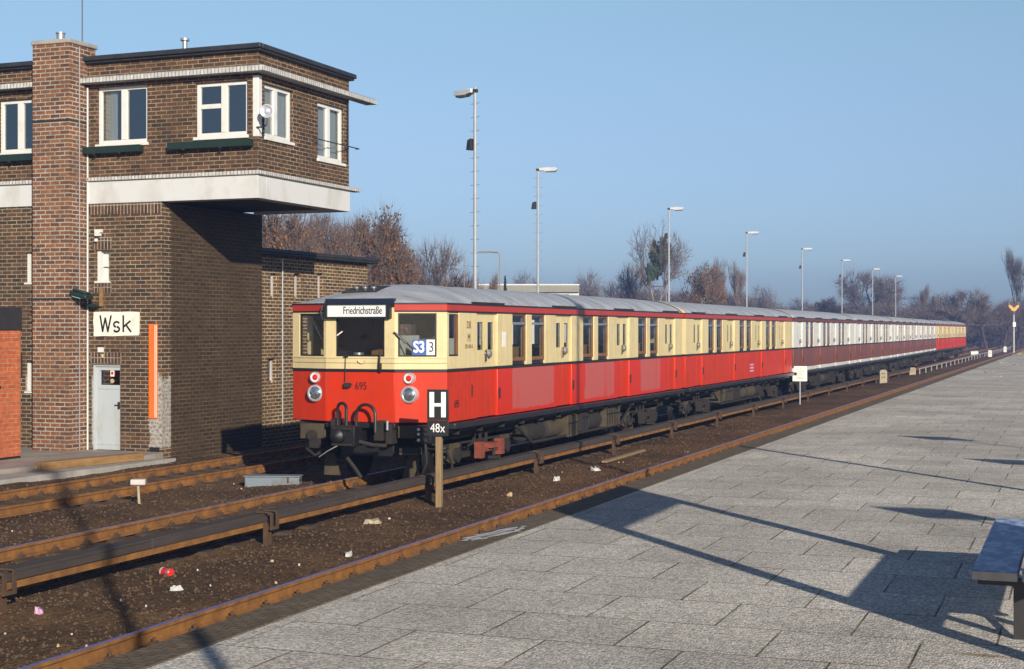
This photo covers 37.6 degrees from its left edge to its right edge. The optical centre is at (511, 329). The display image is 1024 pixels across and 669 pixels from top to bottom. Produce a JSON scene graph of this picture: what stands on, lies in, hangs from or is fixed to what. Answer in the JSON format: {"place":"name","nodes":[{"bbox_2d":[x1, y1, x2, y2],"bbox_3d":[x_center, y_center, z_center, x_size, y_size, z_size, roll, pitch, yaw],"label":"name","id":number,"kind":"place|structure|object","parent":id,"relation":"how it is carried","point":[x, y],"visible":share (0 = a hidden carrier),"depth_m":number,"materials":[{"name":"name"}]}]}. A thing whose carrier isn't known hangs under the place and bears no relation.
{"place":"outdoors","nodes":[
{"label":"outdoors","id":0,"kind":"place"},
{"bbox_2d":[0,447,162,473],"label":"path","id":1,"kind":"structure","parent":0,"point":[28,459],"depth_m":31.88,"materials":[{"name":"concrete"}]},
{"bbox_2d":[0,307,21,459],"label":"orange hut","id":2,"kind":"object","parent":1,"relation":"on","point":[10,375],"visible":0.98,"depth_m":30.98,"materials":[{"name":"tile"}]},
{"bbox_2d":[0,344,1023,668],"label":"ballast bed","id":3,"kind":"object","parent":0,"point":[806,408],"visible":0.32,"depth_m":22.00,"materials":[{"name":"brown gravel"}]},
{"bbox_2d":[34,606,43,614],"bbox_3d":[-4.706,2.788,14.938,0.084,0.072,0.093,0,0,-39],"label":"packet","id":4,"kind":"object","parent":3,"relation":"on","point":[38,610],"visible":1,"depth_m":14.91},
{"bbox_2d":[130,479,146,503],"bbox_3d":[-6.050,2.671,24.330,0.240,0.502,0.160,0,0,-4],"label":"track marker","id":5,"kind":"object","parent":3,"relation":"on","point":[137,482],"visible":0.92,"depth_m":24.27,"materials":[{"name":"metal"}]},
{"bbox_2d":[158,567,174,575],"bbox_3d":[-4.017,2.820,17.463,0.195,0.114,0.114,0,-12,41],"label":"drink can","id":6,"kind":"object","parent":3,"relation":"on","point":[166,571],"visible":0.94,"depth_m":17.41,"materials":[{"name":"red metal"}]},
{"bbox_2d":[169,585,183,590],"bbox_3d":[-3.629,2.789,16.245,0.156,0.060,0.079,0,0,-17],"label":"paper scrap","id":7,"kind":"object","parent":3,"relation":"on","point":[177,588],"visible":1,"depth_m":16.22,"materials":[{"name":"white paper"}]},
{"bbox_2d":[243,474,302,486],"bbox_3d":[-4.339,2.757,27.317,1.040,0.225,0.320,0,0,3],"label":"point box","id":8,"kind":"object","parent":3,"relation":"on","point":[253,480],"visible":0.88,"depth_m":27.18,"materials":[{"name":"grey paint"}]},
{"bbox_2d":[363,518,381,523],"bbox_3d":[-2.038,2.795,21.954,0.287,0.066,0.259,0,0,-6],"label":"flat stone","id":9,"kind":"object","parent":3,"relation":"on","point":[374,521],"visible":1,"depth_m":21.87,"materials":[{"name":"beige stone"}]},
{"bbox_2d":[427,389,448,506],"bbox_3d":[-1.179,1.970,24.190,0.350,2.020,0.166,0,0,11],"label":"halt sign","id":10,"kind":"object","parent":3,"relation":"on","point":[438,414],"visible":0.94,"depth_m":24.13,"materials":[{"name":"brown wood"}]},
{"bbox_2d":[454,87,479,288],"bbox_3d":[-1.367,-2.325,46.737,0.260,10.350,1.126,0,0,-41],"label":"lamp post","id":11,"kind":"object","parent":3,"relation":"on","point":[471,143],"visible":0.77,"depth_m":46.45,"materials":[{"name":"grey metal"}]},
{"bbox_2d":[0,350,993,612],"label":"third rail","id":12,"kind":"object","parent":3,"relation":"on","point":[14,578],"visible":0.91,"depth_m":20.97,"materials":[{"name":"metal"}]},
{"bbox_2d":[0,344,993,517],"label":"railway track","id":13,"kind":"structure","parent":3,"relation":"on","point":[172,480],"depth_m":27.70,"materials":[{"name":"brown metal"}]},
{"bbox_2d":[0,344,1015,590],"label":"railway track","id":14,"kind":"structure","parent":3,"relation":"on","point":[56,546],"depth_m":22.95,"materials":[{"name":"brown metal"}]},
{"bbox_2d":[292,285,684,478],"bbox_3d":[0.254,0.936,33.532,3.122,3.572,17.580,0,0,21],"label":"train car","id":15,"kind":"object","parent":14,"relation":"on","point":[611,365],"visible":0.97,"depth_m":27.64,"materials":[{"name":"red paint"}]},
{"bbox_2d":[659,301,793,420],"bbox_3d":[6.335,0.936,49.552,3.122,3.572,16.530,0,0,21],"label":"train car","id":16,"kind":"object","parent":14,"relation":"on","point":[734,353],"visible":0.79,"depth_m":46.95,"materials":[{"name":"red paint"}]},
{"bbox_2d":[776,309,855,395],"bbox_3d":[12.207,0.936,65.025,3.122,3.572,16.530,0,0,21],"label":"train car","id":17,"kind":"object","parent":14,"relation":"on","point":[823,344],"visible":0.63,"depth_m":62.89,"materials":[{"name":"white paint"}]},
{"bbox_2d":[840,313,895,380],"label":"train car","id":18,"kind":"object","parent":14,"relation":"on","point":[874,341],"visible":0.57,"depth_m":78.26,"materials":[{"name":"metal"}]},
{"bbox_2d":[883,316,919,371],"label":"train car","id":19,"kind":"object","parent":14,"relation":"on","point":[906,340],"visible":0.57,"depth_m":93.94,"materials":[{"name":"metal"}]},
{"bbox_2d":[909,318,937,367],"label":"train car","id":20,"kind":"object","parent":14,"relation":"on","point":[927,338],"visible":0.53,"depth_m":109.71,"materials":[{"name":"metal"}]},
{"bbox_2d":[927,320,953,362],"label":"train car","id":21,"kind":"object","parent":14,"relation":"on","point":[944,337],"visible":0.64,"depth_m":125.65,"materials":[{"name":"red paint"}]},
{"bbox_2d":[945,321,966,359],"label":"train car","id":22,"kind":"object","parent":14,"relation":"on","point":[959,336],"visible":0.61,"depth_m":141.35,"materials":[{"name":"red paint"}]},
{"bbox_2d":[5,348,1023,668],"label":"railway track","id":23,"kind":"structure","parent":3,"relation":"on","point":[149,636],"depth_m":17.42,"materials":[{"name":"brown metal"}]},
{"bbox_2d":[590,465,600,470],"bbox_3d":[1.675,2.779,30.282,0.216,0.096,0.447,0,0,-5],"label":"newspaper","id":24,"kind":"object","parent":3,"relation":"on","point":[594,468],"visible":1,"depth_m":30.14,"materials":[{"name":"white paper"}]},
{"bbox_2d":[601,449,644,462],"bbox_3d":[2.485,2.785,33.177,0.120,0.050,3.200,0,0,20],"label":"wooden plank","id":25,"kind":"object","parent":3,"relation":"on","point":[622,456],"visible":1,"depth_m":32.96,"materials":[{"name":"brown wood"}]},
{"bbox_2d":[793,366,806,404],"bbox_3d":[10.910,2.180,56.920,0.540,1.600,0.082,0,0,11],"label":"notice sign","id":26,"kind":"object","parent":3,"relation":"on","point":[801,375],"visible":0.98,"depth_m":56.89,"materials":[{"name":"metal"}]},
{"bbox_2d":[879,370,886,382],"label":"marker stone","id":27,"kind":"object","parent":3,"relation":"on","point":[882,376],"visible":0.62,"depth_m":79.87,"materials":[{"name":"stone"}]},
{"bbox_2d":[909,367,915,374],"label":"marker stone","id":28,"kind":"object","parent":3,"relation":"on","point":[912,371],"visible":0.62,"depth_m":94.59,"materials":[{"name":"stone"}]},
{"bbox_2d":[919,347,1008,373],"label":"fence","id":29,"kind":"object","parent":3,"relation":"on","point":[956,359],"visible":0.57,"depth_m":122.12,"materials":[{"name":"white metal"}]},
{"bbox_2d":[0,0,1023,312],"label":"sky","id":30,"kind":"structure","parent":0,"point":[886,135],"materials":[{"name":"blue"}]},
{"bbox_2d":[974,351,1023,376],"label":"withered grass","id":31,"kind":"structure","parent":0,"point":[1012,356],"depth_m":110.79,"materials":[{"name":"plant"}]},
{"bbox_2d":[1008,302,1019,352],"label":"railway signal","id":32,"kind":"object","parent":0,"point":[1014,309],"visible":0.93,"depth_m":149.94,"materials":[{"name":"paint"}]},
{"label":"ground","id":33,"kind":"structure","parent":0,"visible":0},
{"bbox_2d":[0,458,175,484],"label":"kerb","id":34,"kind":"structure","parent":33,"relation":"on","point":[31,476],"depth_m":29.39,"materials":[{"name":"grey concrete"}]},
{"bbox_2d":[36,452,143,470],"bbox_3d":[-8.552,2.675,30.572,0.260,0.160,2.700,0,0,31],"label":"timber baulk","id":35,"kind":"object","parent":34,"relation":"on","point":[84,461],"visible":1,"depth_m":30.37,"materials":[{"name":"brown wood"}]},
{"bbox_2d":[0,0,377,459],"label":"signal box","id":36,"kind":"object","parent":33,"relation":"on","point":[168,242],"visible":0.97,"depth_m":33.36,"materials":[{"name":"brown brick"}]},
{"bbox_2d":[0,153,32,162],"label":"flower box","id":37,"kind":"object","parent":36,"relation":"attached to","point":[12,158],"visible":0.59,"depth_m":34.01,"materials":[{"name":"green paint"}]},
{"bbox_2d":[0,99,32,154],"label":"window","id":38,"kind":"structure","parent":36,"relation":"in","point":[21,149],"depth_m":34.31,"materials":[{"name":"white paint"}]},
{"bbox_2d":[24,253,32,283],"bbox_3d":[-10.805,-1.390,34.145,0.520,0.720,0.230,0,0,22],"label":"window","id":39,"kind":"structure","parent":36,"relation":"in","point":[29,255],"depth_m":34.20,"materials":[{"name":"white paint"}]},
{"bbox_2d":[24,362,32,392],"bbox_3d":[-10.805,1.085,34.145,0.520,0.710,0.230,0,0,22],"label":"window","id":40,"kind":"structure","parent":36,"relation":"in","point":[29,364],"depth_m":34.20,"materials":[{"name":"white paint"}]},
{"bbox_2d":[31,0,97,123],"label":"chimney cap","id":41,"kind":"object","parent":36,"relation":"in","point":[60,36],"depth_m":33.23,"materials":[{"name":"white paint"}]},
{"bbox_2d":[69,288,102,306],"bbox_3d":[-9.428,-0.710,33.130,0.582,0.420,0.698,0,0,22],"label":"wall lamp","id":42,"kind":"object","parent":36,"relation":"attached to","point":[78,293],"visible":1,"depth_m":33.06,"materials":[{"name":"metal"}]},
{"bbox_2d":[94,250,109,282],"bbox_3d":[-9.063,-1.405,33.453,0.410,0.730,0.230,0,0,22],"label":"window","id":43,"kind":"structure","parent":36,"relation":"in","point":[103,256],"depth_m":33.52,"materials":[{"name":"white paint"}]},
{"bbox_2d":[93,364,120,450],"bbox_3d":[-8.975,1.735,33.428,0.770,1.930,0.130,0,0,22],"label":"door","id":44,"kind":"structure","parent":36,"relation":"in","point":[106,398],"depth_m":33.45,"materials":[{"name":"grey paint"}]},
{"bbox_2d":[82,144,143,155],"bbox_3d":[-8.803,-3.960,33.145,1.500,0.180,0.210,0,0,22],"label":"flower box","id":45,"kind":"object","parent":36,"relation":"attached to","point":[118,149],"visible":1,"depth_m":33.05,"materials":[{"name":"green paint"}]},
{"bbox_2d":[93,312,139,335],"bbox_3d":[-8.752,-0.126,33.211,1.215,0.552,0.046,0,0,22],"label":"station sign","id":46,"kind":"object","parent":36,"relation":"attached to","point":[116,323],"visible":1,"depth_m":33.20,"materials":[{"name":"white metal"}]},
{"bbox_2d":[95,85,148,146],"bbox_3d":[-8.597,-4.720,33.228,1.400,1.340,0.180,0,0,22],"label":"window","id":47,"kind":"structure","parent":36,"relation":"in","point":[124,90],"depth_m":33.25,"materials":[{"name":"white paint"}]},
{"bbox_2d":[149,324,157,418],"bbox_3d":[-7.852,0.910,32.858,0.220,2.060,0.033,0,0,22],"label":"marker board","id":48,"kind":"object","parent":36,"relation":"attached to","point":[153,370],"visible":1,"depth_m":32.84,"materials":[{"name":"orange paint"}]},
{"bbox_2d":[167,138,252,150],"bbox_3d":[-6.480,-3.960,32.221,2.060,0.180,0.210,0,0,22],"label":"flower box","id":49,"kind":"object","parent":36,"relation":"attached to","point":[220,144],"visible":1,"depth_m":32.12,"materials":[{"name":"green paint"}]},
{"bbox_2d":[193,80,248,140],"bbox_3d":[-6.222,-4.710,32.284,1.370,1.240,0.180,0,0,22],"label":"window","id":50,"kind":"structure","parent":36,"relation":"in","point":[224,106],"depth_m":32.30,"materials":[{"name":"white paint"}]},
{"bbox_2d":[264,84,294,145],"bbox_3d":[-5.118,-4.675,32.722,0.180,1.210,1.250,0,0,22],"label":"window","id":51,"kind":"structure","parent":36,"relation":"in","point":[273,137],"depth_m":32.72,"materials":[{"name":"white paint"}]},
{"bbox_2d":[317,102,345,166],"bbox_3d":[-4.251,-4.535,34.907,0.180,1.370,1.350,0,0,22],"label":"window","id":52,"kind":"structure","parent":36,"relation":"in","point":[326,158],"depth_m":34.91,"materials":[{"name":"white paint"}]},
{"bbox_2d":[262,213,329,252],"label":"autumn tree","id":53,"kind":"object","parent":33,"relation":"on","point":[274,237],"visible":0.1,"depth_m":79.68,"materials":[{"name":"orange plant"}]},
{"bbox_2d":[284,210,375,244],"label":"bare tree","id":54,"kind":"object","parent":33,"relation":"on","point":[324,221],"visible":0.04,"depth_m":96.23,"materials":[{"name":"brown plant"}]},
{"bbox_2d":[300,213,372,285],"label":"autumn tree","id":55,"kind":"object","parent":33,"relation":"on","point":[337,244],"visible":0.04,"depth_m":84.01,"materials":[{"name":"orange plant"}]},
{"bbox_2d":[330,196,425,347],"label":"autumn tree","id":56,"kind":"object","parent":33,"relation":"on","point":[396,264],"visible":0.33,"depth_m":86.45,"materials":[{"name":"brown plant"}]},
{"bbox_2d":[400,283,418,334],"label":"autumn tree","id":57,"kind":"object","parent":33,"relation":"on","point":[407,330],"visible":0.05,"depth_m":104.54,"materials":[{"name":"orange plant"}]},
{"bbox_2d":[413,256,434,285],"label":"bare shrub","id":58,"kind":"object","parent":33,"relation":"on","point":[432,283],"depth_m":117.22,"materials":[{"name":"brown plant"}]},
{"bbox_2d":[411,228,467,286],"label":"bare tree","id":59,"kind":"object","parent":33,"relation":"on","point":[442,270],"visible":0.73,"depth_m":109.53,"materials":[{"name":"grey plant"}]},
{"bbox_2d":[434,261,484,336],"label":"bare shrub","id":60,"kind":"object","parent":33,"relation":"on","point":[457,282],"visible":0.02,"depth_m":123.19,"materials":[{"name":"orange plant"}]},
{"bbox_2d":[479,251,499,289],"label":"street lamp","id":61,"kind":"object","parent":33,"relation":"on","point":[499,262],"visible":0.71,"depth_m":94.96,"materials":[{"name":"grey metal"}]},
{"bbox_2d":[487,271,500,289],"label":"autumn tree","id":62,"kind":"object","parent":33,"relation":"on","point":[493,285],"visible":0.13,"depth_m":128.13,"materials":[{"name":"brown plant"}]},
{"bbox_2d":[506,270,536,283],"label":"bare tree","id":63,"kind":"object","parent":33,"relation":"on","point":[523,279],"visible":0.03,"depth_m":200.91,"materials":[{"name":"grey plant"}]},
{"bbox_2d":[472,284,579,344],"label":"flat house","id":64,"kind":"structure","parent":33,"relation":"on","point":[569,289],"depth_m":139.65,"materials":[{"name":"white paint"}]},
{"bbox_2d":[531,167,557,292],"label":"lamp post","id":65,"kind":"object","parent":33,"relation":"on","point":[535,205],"visible":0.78,"depth_m":69.34,"materials":[{"name":"metal"}]},
{"bbox_2d":[570,267,606,296],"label":"bare tree","id":66,"kind":"object","parent":33,"relation":"on","point":[585,291],"visible":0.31,"depth_m":212.79,"materials":[{"name":"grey plant"}]},
{"bbox_2d":[600,278,637,298],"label":"bare tree","id":67,"kind":"object","parent":33,"relation":"on","point":[611,291],"visible":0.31,"depth_m":224.66,"materials":[{"name":"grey plant"}]},
{"bbox_2d":[613,257,650,299],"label":"bare tree","id":68,"kind":"object","parent":33,"relation":"on","point":[629,288],"visible":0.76,"depth_m":174.99,"materials":[{"name":"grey plant"}]},
{"bbox_2d":[623,283,665,299],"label":"bare shrub","id":69,"kind":"object","parent":33,"relation":"on","point":[644,294],"depth_m":249.38,"materials":[{"name":"orange plant"}]},
{"bbox_2d":[625,220,695,300],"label":"mistletoe tree","id":70,"kind":"object","parent":33,"relation":"on","point":[657,254],"visible":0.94,"depth_m":164.45,"materials":[{"name":"plant"}]},
{"bbox_2d":[645,288,687,300],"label":"bare shrub","id":71,"kind":"object","parent":33,"relation":"on","point":[658,298],"depth_m":236.19,"materials":[{"name":"orange plant"}]},
{"bbox_2d":[664,207,683,301],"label":"lamp post","id":72,"kind":"object","parent":33,"relation":"on","point":[666,235],"visible":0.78,"depth_m":91.73,"materials":[{"name":"metal"}]},
{"bbox_2d":[656,288,692,302],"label":"bare shrub","id":73,"kind":"object","parent":33,"relation":"on","point":[678,298],"visible":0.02,"depth_m":229.24,"materials":[{"name":"orange plant"}]},
{"bbox_2d":[679,257,729,304],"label":"autumn tree","id":74,"kind":"object","parent":33,"relation":"on","point":[702,286],"visible":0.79,"depth_m":158.59,"materials":[{"name":"orange plant"}]},
{"bbox_2d":[709,254,727,302],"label":"poplar tree","id":75,"kind":"object","parent":33,"relation":"on","point":[723,280],"visible":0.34,"depth_m":190.41,"materials":[{"name":"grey plant"}]},
{"bbox_2d":[725,260,745,306],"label":"poplar tree","id":76,"kind":"object","parent":33,"relation":"on","point":[740,284],"visible":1,"depth_m":194.40,"materials":[{"name":"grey plant"}]},
{"bbox_2d":[725,289,761,306],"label":"bare shrub","id":77,"kind":"object","parent":33,"relation":"on","point":[730,303],"visible":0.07,"depth_m":246.83,"materials":[{"name":"orange plant"}]},
{"bbox_2d":[743,231,758,306],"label":"lamp post","id":78,"kind":"object","parent":33,"relation":"on","point":[745,254],"visible":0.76,"depth_m":114.45,"materials":[{"name":"metal"}]},
{"bbox_2d":[747,284,782,308],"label":"bare tree","id":79,"kind":"object","parent":33,"relation":"on","point":[763,303],"visible":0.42,"depth_m":209.79,"materials":[{"name":"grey plant"}]},
{"bbox_2d":[784,296,818,311],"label":"bare tree","id":80,"kind":"object","parent":33,"relation":"on","point":[806,304],"visible":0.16,"depth_m":245.66,"materials":[{"name":"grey plant"}]},
{"bbox_2d":[799,248,811,310],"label":"lamp post","id":81,"kind":"object","parent":33,"relation":"on","point":[802,262],"visible":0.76,"depth_m":137.47,"materials":[{"name":"metal"}]},
{"bbox_2d":[808,295,851,313],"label":"autumn tree","id":82,"kind":"object","parent":33,"relation":"on","point":[825,306],"visible":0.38,"depth_m":250.28,"materials":[{"name":"orange plant"}]},
{"bbox_2d":[839,259,850,312],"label":"lamp post","id":83,"kind":"object","parent":33,"relation":"on","point":[840,275],"visible":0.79,"depth_m":160.22,"materials":[{"name":"metal"}]},
{"bbox_2d":[832,302,858,313],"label":"bare shrub","id":84,"kind":"object","parent":33,"relation":"on","point":[843,309],"visible":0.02,"depth_m":268.46,"materials":[{"name":"orange plant"}]},
{"bbox_2d":[830,264,914,313],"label":"bare tree","id":85,"kind":"object","parent":33,"relation":"on","point":[880,290],"visible":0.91,"depth_m":239.96,"materials":[{"name":"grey plant"}]},
{"bbox_2d":[870,268,879,314],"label":"lamp post","id":86,"kind":"object","parent":33,"relation":"on","point":[871,282],"visible":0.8,"depth_m":183.26,"materials":[{"name":"metal"}]},
{"bbox_2d":[857,299,903,317],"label":"bare shrub","id":87,"kind":"object","parent":33,"relation":"on","point":[889,311],"visible":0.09,"depth_m":232.95,"materials":[{"name":"orange plant"}]},
{"bbox_2d":[865,289,902,308],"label":"bare tree","id":88,"kind":"object","parent":33,"relation":"on","point":[879,302],"visible":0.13,"depth_m":245.14,"materials":[{"name":"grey plant"}]},
{"bbox_2d":[894,275,901,316],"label":"lamp post","id":89,"kind":"object","parent":33,"relation":"on","point":[895,312],"visible":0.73,"depth_m":207.65,"materials":[{"name":"metal"}]},
{"bbox_2d":[897,311,914,317],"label":"bare shrub","id":90,"kind":"object","parent":33,"relation":"on","point":[904,316],"visible":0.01,"depth_m":238.33,"materials":[{"name":"orange plant"}]},
{"bbox_2d":[900,306,926,318],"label":"bare shrub","id":91,"kind":"object","parent":33,"relation":"on","point":[910,312],"visible":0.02,"depth_m":241.90,"materials":[{"name":"orange plant"}]},
{"bbox_2d":[898,301,930,313],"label":"bare shrub","id":92,"kind":"object","parent":33,"relation":"on","point":[921,307],"depth_m":250.80,"materials":[{"name":"orange plant"}]},
{"bbox_2d":[905,293,931,309],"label":"bare tree","id":93,"kind":"object","parent":33,"relation":"on","point":[915,298],"visible":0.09,"depth_m":265.35,"materials":[{"name":"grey plant"}]},
{"bbox_2d":[916,285,931,308],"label":"poplar tree","id":94,"kind":"object","parent":33,"relation":"on","point":[924,298],"visible":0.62,"depth_m":262.15,"materials":[{"name":"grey plant"}]},
{"bbox_2d":[909,308,950,320],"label":"bare shrub","id":95,"kind":"object","parent":33,"relation":"on","point":[927,316],"visible":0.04,"depth_m":228.67,"materials":[{"name":"orange plant"}]},
{"bbox_2d":[917,285,994,350],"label":"bare tree","id":96,"kind":"object","parent":33,"relation":"on","point":[978,305],"visible":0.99,"depth_m":204.17,"materials":[{"name":"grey plant"}]},
{"bbox_2d":[947,310,981,340],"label":"bare shrub","id":97,"kind":"object","parent":33,"relation":"on","point":[969,333],"visible":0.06,"depth_m":251.98,"materials":[{"name":"orange plant"}]},
{"bbox_2d":[955,312,981,345],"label":"bare shrub","id":98,"kind":"object","parent":33,"relation":"on","point":[968,338],"visible":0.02,"depth_m":263.98,"materials":[{"name":"orange plant"}]},
{"bbox_2d":[957,291,1009,348],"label":"bare tree","id":99,"kind":"object","parent":33,"relation":"on","point":[983,318],"visible":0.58,"depth_m":215.39,"materials":[{"name":"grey plant"}]},
{"bbox_2d":[974,309,1023,345],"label":"bare shrub","id":100,"kind":"object","parent":33,"relation":"on","point":[993,338],"visible":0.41,"depth_m":253.98,"materials":[{"name":"orange plant"}]},
{"bbox_2d":[988,298,1023,347],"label":"bare tree","id":101,"kind":"object","parent":33,"relation":"on","point":[1007,311],"visible":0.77,"depth_m":220.83,"materials":[{"name":"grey plant"}]},
{"bbox_2d":[999,330,1023,345],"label":"bare shrub","id":102,"kind":"object","parent":33,"relation":"on","point":[1021,340],"visible":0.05,"depth_m":266.38,"materials":[{"name":"orange plant"}]},
{"bbox_2d":[1001,246,1023,347],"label":"poplar tree","id":103,"kind":"object","parent":33,"relation":"on","point":[1014,274],"visible":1,"depth_m":234.30,"materials":[{"name":"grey plant"}]},
{"bbox_2d":[1011,289,1023,325],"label":"bare tree","id":104,"kind":"object","parent":33,"relation":"on","point":[1022,310],"visible":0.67,"depth_m":225.40,"materials":[{"name":"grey plant"}]},
{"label":"platform base","id":105,"kind":"structure","parent":33,"relation":"on","visible":0},
{"bbox_2d":[81,351,1021,668],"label":"platform edge","id":106,"kind":"object","parent":105,"relation":"on","point":[171,649],"visible":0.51,"depth_m":12.22,"materials":[{"name":"grey concrete"}]},
{"bbox_2d":[461,526,525,540],"bbox_3d":[-0.148,1.971,14.545,0.264,0.001,1.221,0,0,34],"label":"painted mark","id":107,"kind":"object","parent":106,"relation":"on","point":[515,529],"visible":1,"depth_m":14.53,"materials":[{"name":"white paint"}]},
{"bbox_2d":[147,353,1023,668],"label":"platform","id":108,"kind":"structure","parent":105,"relation":"on","point":[857,539],"depth_m":12.05,"materials":[{"name":"grey concrete"}]},
{"bbox_2d":[971,518,1023,639],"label":"platform bench","id":109,"kind":"object","parent":108,"relation":"on","point":[999,560],"visible":1,"depth_m":9.90,"materials":[{"name":"blue paint"}]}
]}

